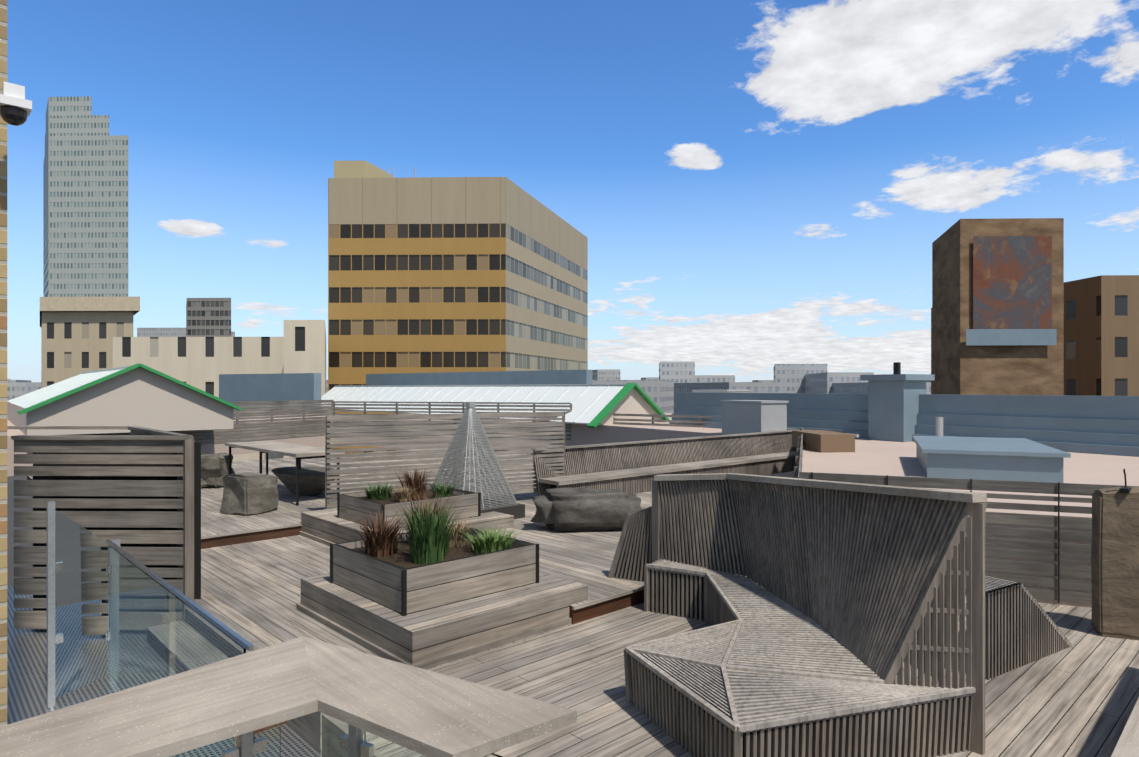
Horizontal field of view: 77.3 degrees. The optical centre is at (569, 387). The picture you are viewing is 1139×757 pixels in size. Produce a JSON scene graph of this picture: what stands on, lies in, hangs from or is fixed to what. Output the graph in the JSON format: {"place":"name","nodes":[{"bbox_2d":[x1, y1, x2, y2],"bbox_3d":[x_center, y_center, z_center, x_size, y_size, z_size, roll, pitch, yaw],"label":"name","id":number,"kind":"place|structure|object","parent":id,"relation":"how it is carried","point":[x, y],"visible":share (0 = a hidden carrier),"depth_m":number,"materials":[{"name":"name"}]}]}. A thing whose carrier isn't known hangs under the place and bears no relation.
{"place":"outdoors","nodes":[
{"label":"outdoors","id":0,"kind":"place"},
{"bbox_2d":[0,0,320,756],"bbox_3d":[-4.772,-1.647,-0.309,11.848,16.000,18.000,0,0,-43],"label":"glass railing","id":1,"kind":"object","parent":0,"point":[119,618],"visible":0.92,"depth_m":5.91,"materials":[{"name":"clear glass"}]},
{"bbox_2d":[0,82,31,125],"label":"security camera","id":2,"kind":"object","parent":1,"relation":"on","point":[15,107],"visible":1,"depth_m":3.37,"materials":[{"name":"white plastic"}]},
{"bbox_2d":[7,476,572,669],"bbox_3d":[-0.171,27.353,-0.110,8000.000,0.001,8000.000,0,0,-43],"label":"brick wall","id":3,"kind":"structure","parent":0,"point":[11,544],"depth_m":137.24,"materials":[{"name":"concrete"}]},
{"bbox_2d":[7,96,1138,461],"bbox_3d":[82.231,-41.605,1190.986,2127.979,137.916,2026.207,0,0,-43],"label":"city","id":4,"kind":"object","parent":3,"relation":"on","point":[453,274],"visible":0.38,"depth_m":80.35,"materials":[{"name":"grey concrete"}]},
{"bbox_2d":[219,370,591,410],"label":"building","id":5,"kind":"structure","parent":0,"point":[268,387],"depth_m":46.71,"materials":[{"name":"metal"}]},
{"bbox_2d":[7,362,1138,607],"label":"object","id":6,"kind":"structure","parent":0,"point":[891,418],"depth_m":16.56,"materials":[{"name":"grey"}]},
{"bbox_2d":[7,363,241,434],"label":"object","id":7,"kind":"structure","parent":6,"relation":"on","point":[141,395],"depth_m":23.30,"materials":[{"name":"white"}]},
{"bbox_2d":[71,400,713,444],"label":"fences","id":8,"kind":"object","parent":6,"relation":"on","point":[247,411],"visible":0.27,"depth_m":30.04,"materials":[{"name":"grey wood"}]},
{"bbox_2d":[321,383,669,427],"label":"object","id":9,"kind":"structure","parent":6,"relation":"on","point":[594,405],"depth_m":32.95,"materials":[{"name":"white"}]},
{"bbox_2d":[692,390,942,436],"bbox_3d":[8.743,0.773,24.082,9.063,1.360,18.407,0,0,-37],"label":"rooftop unit","id":10,"kind":"object","parent":6,"relation":"on","point":[745,416],"visible":0.4,"depth_m":21.26,"materials":[{"name":"grey metal"}]},
{"bbox_2d":[27,448,1138,756],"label":"deck","id":11,"kind":"structure","parent":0,"point":[1079,698],"depth_m":6.50,"materials":[{"name":"grey wood"}]},
{"bbox_2d":[7,426,200,628],"bbox_3d":[-5.891,1.586,8.682,1.569,2.133,4.016,0,0,-43],"label":"fence","id":12,"kind":"object","parent":11,"relation":"on","point":[137,491],"visible":0.79,"depth_m":7.68,"materials":[{"name":"grey wood"}]},
{"bbox_2d":[201,453,234,487],"bbox_3d":[-7.868,1.843,15.601,0.786,0.778,0.844,0,0,4],"label":"bean bag","id":13,"kind":"object","parent":11,"relation":"on","point":[214,469],"visible":0.62,"depth_m":15.31,"materials":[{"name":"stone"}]},
{"bbox_2d":[220,472,278,515],"bbox_3d":[-5.560,1.849,12.491,0.752,0.745,0.829,0,0,28],"label":"bean bag","id":14,"kind":"object","parent":11,"relation":"on","point":[248,493],"visible":0.98,"depth_m":12.19,"materials":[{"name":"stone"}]},
{"bbox_2d":[225,441,344,505],"bbox_3d":[-5.937,1.693,14.632,1.020,0.960,3.732,0,0,-43],"label":"table","id":15,"kind":"object","parent":11,"relation":"on","point":[299,452],"visible":0.79,"depth_m":14.18,"materials":[{"name":"grey wood"}]},
{"bbox_2d":[0,636,576,756],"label":"counter","id":16,"kind":"object","parent":11,"relation":"on","point":[248,703],"visible":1,"depth_m":2.88,"materials":[{"name":"grey wood"}]},
{"bbox_2d":[271,466,336,494],"bbox_3d":[-5.394,1.933,14.606,1.200,0.450,2.040,0,0,-43],"label":"bowl","id":17,"kind":"object","parent":11,"relation":"on","point":[311,480],"visible":0.73,"depth_m":14.16,"materials":[{"name":"stone"}]},
{"bbox_2d":[299,468,513,545],"bbox_3d":[-2.579,1.790,11.235,2.360,1.126,2.610,0,0,-43],"label":"planter","id":18,"kind":"object","parent":11,"relation":"on","point":[327,527],"visible":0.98,"depth_m":10.77,"materials":[{"name":"grey wood"}]},
{"bbox_2d":[297,492,587,669],"bbox_3d":[-1.331,1.754,7.417,2.100,1.199,2.330,0,0,-43],"label":"planter","id":19,"kind":"object","parent":11,"relation":"on","point":[428,590],"visible":1,"depth_m":6.81,"materials":[{"name":"grey wood"}]},
{"bbox_2d":[325,411,564,508],"bbox_3d":[-2.087,1.324,13.047,4.591,1.698,0.099,0,0,-29],"label":"screen","id":20,"kind":"object","parent":11,"relation":"on","point":[361,457],"visible":0.83,"depth_m":12.70,"materials":[{"name":"grey wood"}]},
{"bbox_2d":[431,403,524,518],"bbox_3d":[-1.662,1.213,11.929,1.311,1.920,1.311,0,0,-43],"label":"pyramid","id":21,"kind":"object","parent":11,"relation":"on","point":[501,504],"visible":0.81,"depth_m":11.81,"materials":[{"name":"grey"}]},
{"bbox_2d":[530,488,641,531],"bbox_3d":[0.303,1.895,10.973,1.809,0.670,0.852,0,0,-5],"label":"bean bag","id":22,"kind":"object","parent":11,"relation":"on","point":[572,509],"visible":0.94,"depth_m":10.67,"materials":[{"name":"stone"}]},
{"bbox_2d":[532,430,796,495],"bbox_3d":[3.041,1.683,16.561,9.333,1.000,0.830,0,0,-41],"label":"bench","id":23,"kind":"object","parent":11,"relation":"on","point":[632,467],"visible":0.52,"depth_m":15.86,"materials":[{"name":"grey wood"}]},
{"bbox_2d":[608,473,1070,756],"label":"slat bench","id":24,"kind":"object","parent":11,"relation":"on","point":[880,581],"visible":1,"depth_m":5.12,"materials":[{"name":"grey wood"}]},
{"bbox_2d":[794,427,1138,603],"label":"fence","id":25,"kind":"object","parent":11,"relation":"on","point":[1059,521],"visible":0.44,"depth_m":7.79,"materials":[{"name":"grey wood"}]},
{"bbox_2d":[1091,486,1138,639],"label":"slab","id":26,"kind":"structure","parent":11,"relation":"on","point":[1115,562],"depth_m":6.68,"materials":[{"name":"wood"}]},
{"bbox_2d":[1119,469,1131,492],"bbox_3d":[5.225,0.870,6.686,0.165,0.226,0.070,0,0,-43],"label":"faucet","id":27,"kind":"object","parent":26,"relation":"attached to","point":[1125,489],"visible":0.98,"depth_m":6.65,"materials":[{"name":"grey metal"}]},
{"bbox_2d":[1111,698,1138,756],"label":"cornerpiece","id":28,"kind":"object","parent":11,"relation":"on","point":[1127,745],"depth_m":3.65,"materials":[{"name":"brown wood"}]}
]}

